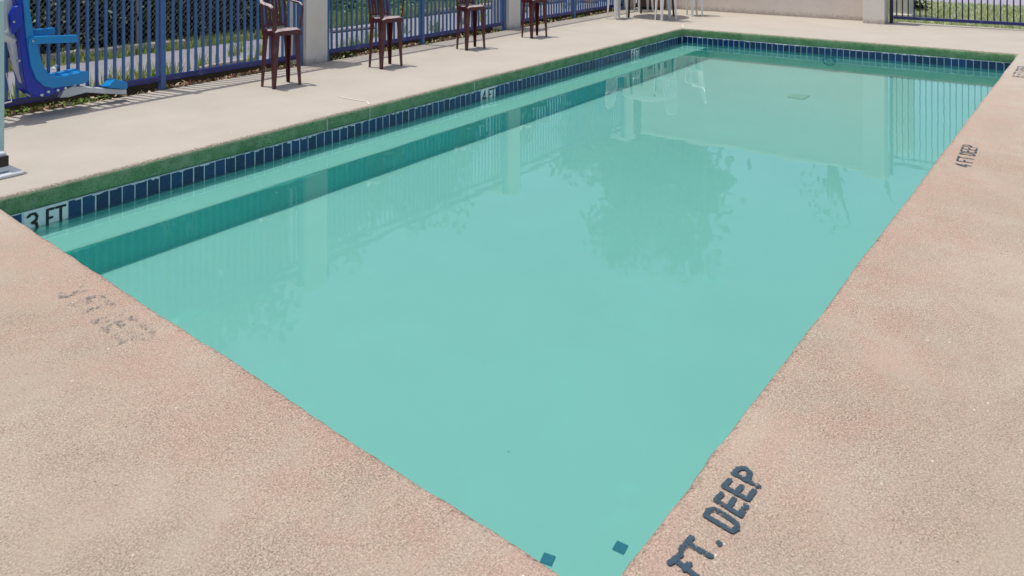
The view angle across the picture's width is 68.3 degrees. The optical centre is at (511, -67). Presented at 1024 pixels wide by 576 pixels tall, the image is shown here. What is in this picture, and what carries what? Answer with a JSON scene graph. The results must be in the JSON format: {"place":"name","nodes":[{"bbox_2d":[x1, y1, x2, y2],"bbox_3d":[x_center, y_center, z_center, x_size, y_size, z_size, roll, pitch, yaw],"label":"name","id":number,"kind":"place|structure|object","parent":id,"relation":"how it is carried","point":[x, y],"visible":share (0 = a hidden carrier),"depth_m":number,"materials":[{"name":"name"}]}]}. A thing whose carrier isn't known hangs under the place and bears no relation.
{"place":"outdoors","nodes":[
{"label":"outdoors","id":0,"kind":"place"},
{"bbox_2d":[8,0,636,98],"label":"paved path","id":1,"kind":"structure","parent":0,"point":[11,77],"depth_m":10.52,"materials":[{"name":"grey concrete"}]},
{"bbox_2d":[197,56,253,69],"bbox_3d":[-3.591,1.645,9.535,0.087,0.076,0.908,0,0,27],"label":"kerb log","id":2,"kind":"object","parent":1,"relation":"on","point":[221,63],"visible":0.35,"depth_m":9.42,"materials":[{"name":"concrete"}]},
{"bbox_2d":[333,24,374,32],"bbox_3d":[-2.719,1.638,12.973,0.091,0.077,0.909,0,0,44],"label":"kerb log","id":3,"kind":"object","parent":1,"relation":"on","point":[344,29],"visible":0.49,"depth_m":12.89,"materials":[{"name":"concrete"}]},
{"bbox_2d":[455,3,490,11],"bbox_3d":[-0.827,1.613,16.440,0.173,0.148,1.234,0,0,41],"label":"kerb log","id":4,"kind":"object","parent":1,"relation":"on","point":[476,4],"visible":0.16,"depth_m":16.63,"materials":[{"name":"stone"}]},
{"bbox_2d":[522,0,565,6],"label":"kerb log","id":5,"kind":"object","parent":1,"relation":"on","point":[547,3],"visible":0.16,"depth_m":17.93,"materials":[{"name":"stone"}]},
{"bbox_2d":[0,7,1023,575],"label":"pool deck","id":6,"kind":"structure","parent":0,"point":[878,429],"depth_m":2.57,"materials":[{"name":"concrete"}]},
{"bbox_2d":[0,0,127,179],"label":"pool lift","id":7,"kind":"object","parent":6,"relation":"on","point":[21,37],"visible":1,"depth_m":6.50,"materials":[{"name":"blue plastic"}]},
{"bbox_2d":[58,285,154,342],"bbox_3d":[-1.708,1.596,3.168,0.698,0.001,0.138,0,0,39],"label":"depth marking","id":8,"kind":"object","parent":6,"relation":"on","point":[108,325],"visible":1,"depth_m":3.13,"materials":[{"name":"grey paint"}]},
{"bbox_2d":[259,0,303,88],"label":"plastic chair","id":9,"kind":"object","parent":6,"relation":"on","point":[274,32],"visible":1,"depth_m":7.92,"materials":[{"name":"brown plastic"}]},
{"bbox_2d":[368,0,403,68],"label":"plastic chair","id":10,"kind":"object","parent":6,"relation":"on","point":[382,20],"visible":1,"depth_m":9.03,"materials":[{"name":"brown plastic"}]},
{"bbox_2d":[456,0,485,50],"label":"plastic chair","id":11,"kind":"object","parent":6,"relation":"on","point":[467,8],"visible":1,"depth_m":10.45,"materials":[{"name":"brown plastic"}]},
{"bbox_2d":[10,35,1010,575],"bbox_3d":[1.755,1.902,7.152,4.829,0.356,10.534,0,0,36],"label":"pool basin","id":12,"kind":"object","parent":6,"relation":"in","point":[560,321],"visible":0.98,"depth_m":4.83,"materials":[{"name":"liquid"}]},
{"bbox_2d":[521,0,547,38],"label":"plastic chair","id":13,"kind":"object","parent":6,"relation":"on","point":[534,5],"visible":1,"depth_m":11.59,"materials":[{"name":"brown plastic"}]},
{"bbox_2d":[607,0,627,19],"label":"plastic chair","id":14,"kind":"object","parent":6,"relation":"on","point":[617,3],"visible":1,"depth_m":14.13,"materials":[{"name":"white plastic"}]},
{"bbox_2d":[633,0,653,11],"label":"plastic chair","id":15,"kind":"object","parent":6,"relation":"on","point":[647,2],"visible":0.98,"depth_m":15.40,"materials":[{"name":"white plastic"}]},
{"bbox_2d":[637,0,665,9],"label":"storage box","id":16,"kind":"object","parent":6,"relation":"on","point":[644,5],"visible":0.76,"depth_m":15.86,"materials":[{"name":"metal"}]},
{"bbox_2d":[628,0,674,19],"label":"round table","id":17,"kind":"object","parent":6,"relation":"on","point":[629,2],"visible":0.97,"depth_m":14.51,"materials":[{"name":"white plastic"}]},
{"bbox_2d":[655,0,676,20],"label":"plastic chair","id":18,"kind":"object","parent":6,"relation":"on","point":[662,6],"visible":1,"depth_m":13.87,"materials":[{"name":"white plastic"}]},
{"bbox_2d":[686,0,702,15],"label":"plastic chair","id":19,"kind":"object","parent":6,"relation":"on","point":[692,5],"visible":1,"depth_m":14.55,"materials":[{"name":"white plastic"}]},
{"bbox_2d":[666,466,760,575],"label":"depth marking","id":20,"kind":"object","parent":6,"relation":"on","point":[686,566],"visible":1,"depth_m":2.08,"materials":[{"name":"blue paint"}]},
{"bbox_2d":[665,0,862,20],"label":"back wall","id":21,"kind":"structure","parent":6,"relation":"on","point":[841,9],"depth_m":14.54,"materials":[{"name":"paint"}]},
{"bbox_2d":[863,0,887,23],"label":"fence pillar","id":22,"kind":"structure","parent":6,"relation":"on","point":[875,11],"depth_m":13.35,"materials":[{"name":"beige paint"}]},
{"bbox_2d":[956,144,977,166],"bbox_3d":[3.270,1.596,5.426,0.110,0.001,0.643,0,0,36],"label":"depth marking","id":23,"kind":"object","parent":6,"relation":"on","point":[965,165],"visible":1,"depth_m":5.47,"materials":[{"name":"grey paint"}]},
{"bbox_2d":[1013,66,1023,76],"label":"depth marking","id":24,"kind":"object","parent":6,"relation":"on","point":[1018,72],"visible":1,"depth_m":8.65,"materials":[{"name":"grey paint"}]},
{"bbox_2d":[888,0,1023,29],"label":"lawn grass","id":25,"kind":"structure","parent":0,"point":[990,12],"depth_m":15.16,"materials":[{"name":"green plant"}]},
{"bbox_2d":[918,0,1023,5],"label":"road","id":26,"kind":"structure","parent":0,"point":[1016,2],"depth_m":18.60,"materials":[{"name":"grey asphalt"}]},
{"label":"ground","id":27,"kind":"structure","parent":0,"visible":0},
{"bbox_2d":[8,0,138,56],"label":"hedge shrub","id":28,"kind":"object","parent":27,"relation":"on","point":[73,20],"visible":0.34,"depth_m":10.29,"materials":[{"name":"green plant"}]},
{"bbox_2d":[40,47,112,63],"bbox_3d":[-5.750,1.613,9.996,0.181,0.152,0.889,0,0,40],"label":"kerb log","id":29,"kind":"object","parent":27,"relation":"on","point":[71,51],"visible":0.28,"depth_m":9.90,"materials":[{"name":"concrete"}]},
{"bbox_2d":[8,0,286,55],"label":"chain link fence","id":30,"kind":"object","parent":27,"relation":"on","point":[137,22],"visible":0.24,"depth_m":10.65,"materials":[{"name":"metal"}]},
{"bbox_2d":[116,39,184,54],"bbox_3d":[-5.125,1.615,10.712,0.177,0.150,0.943,0,0,43],"label":"kerb log","id":31,"kind":"object","parent":27,"relation":"on","point":[143,44],"visible":0.25,"depth_m":10.59,"materials":[{"name":"concrete"}]},
{"bbox_2d":[125,0,268,42],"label":"hedge shrub","id":32,"kind":"object","parent":27,"relation":"on","point":[168,26],"visible":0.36,"depth_m":11.63,"materials":[{"name":"green plant"}]},
{"bbox_2d":[8,0,490,71],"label":"verge grass","id":33,"kind":"structure","parent":27,"relation":"on","point":[101,55],"depth_m":11.30,"materials":[{"name":"green plant"}]},
{"bbox_2d":[268,0,368,27],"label":"hedge shrub","id":34,"kind":"object","parent":27,"relation":"on","point":[344,5],"visible":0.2,"depth_m":14.22,"materials":[{"name":"green plant"}]},
{"bbox_2d":[4,3,637,115],"bbox_3d":[-2.460,1.682,9.983,0.864,0.003,35.200,0,0,36],"label":"soil strip","id":35,"kind":"object","parent":27,"relation":"on","point":[145,88],"depth_m":8.81,"materials":[{"name":"brown soil"}]},
{"bbox_2d":[4,0,302,106],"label":"picket fence","id":36,"kind":"object","parent":35,"relation":"on","point":[161,77],"visible":0.73,"depth_m":7.72,"materials":[{"name":"blue metal"}]},
{"bbox_2d":[8,0,579,99],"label":"grass tufts","id":37,"kind":"object","parent":35,"relation":"on","point":[127,77],"visible":0.23,"depth_m":9.38,"materials":[{"name":"green plant"}]},
{"bbox_2d":[290,0,326,64],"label":"fence pillar","id":38,"kind":"structure","parent":35,"relation":"on","point":[314,31],"depth_m":9.25,"materials":[{"name":"beige paint"}]},
{"bbox_2d":[4,10,617,116],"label":"leaf litter","id":39,"kind":"object","parent":35,"relation":"on","point":[184,83],"visible":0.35,"depth_m":8.48,"materials":[{"name":"plant"}]},
{"bbox_2d":[4,9,617,116],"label":"creeping weeds","id":40,"kind":"object","parent":35,"relation":"on","point":[40,105],"visible":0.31,"depth_m":7.28,"materials":[{"name":"green plant"}]},
{"bbox_2d":[327,0,505,60],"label":"picket fence","id":41,"kind":"object","parent":35,"relation":"on","point":[421,35],"visible":0.79,"depth_m":10.70,"materials":[{"name":"blue metal"}]},
{"bbox_2d":[493,0,519,29],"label":"fence pillar","id":42,"kind":"structure","parent":35,"relation":"on","point":[512,14],"depth_m":12.60,"materials":[{"name":"beige paint"}]},
{"bbox_2d":[520,0,623,27],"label":"picket fence","id":43,"kind":"object","parent":35,"relation":"on","point":[572,8],"visible":0.67,"depth_m":14.13,"materials":[{"name":"blue metal"}]},
{"bbox_2d":[612,0,633,9],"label":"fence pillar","id":44,"kind":"structure","parent":35,"relation":"on","point":[632,4],"depth_m":15.99,"materials":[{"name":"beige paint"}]},
{"bbox_2d":[355,0,452,11],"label":"hedge shrub","id":45,"kind":"object","parent":27,"relation":"on","point":[408,3],"visible":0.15,"depth_m":15.51,"materials":[{"name":"green plant"}]},
{"bbox_2d":[405,8,448,15],"bbox_3d":[-1.718,1.616,15.474,0.166,0.141,1.128,0,0,44],"label":"kerb log","id":46,"kind":"object","parent":27,"relation":"on","point":[436,11],"visible":0.23,"depth_m":15.65,"materials":[{"name":"stone"}]},
{"bbox_2d":[890,0,1023,25],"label":"picket fence","id":47,"kind":"object","parent":27,"relation":"on","point":[962,20],"visible":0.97,"depth_m":12.90,"materials":[{"name":"blue metal"}]},
{"label":"lawn","id":48,"kind":"structure","parent":0,"visible":0},
{"bbox_2d":[889,0,916,19],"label":"white pillar","id":49,"kind":"structure","parent":48,"relation":"on","point":[899,7],"depth_m":14.51,"materials":[{"name":"beige paint"}]},
{"bbox_2d":[915,0,930,9],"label":"shrub","id":50,"kind":"object","parent":48,"relation":"on","point":[917,6],"visible":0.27,"depth_m":15.96,"materials":[{"name":"green plant"}]}
]}

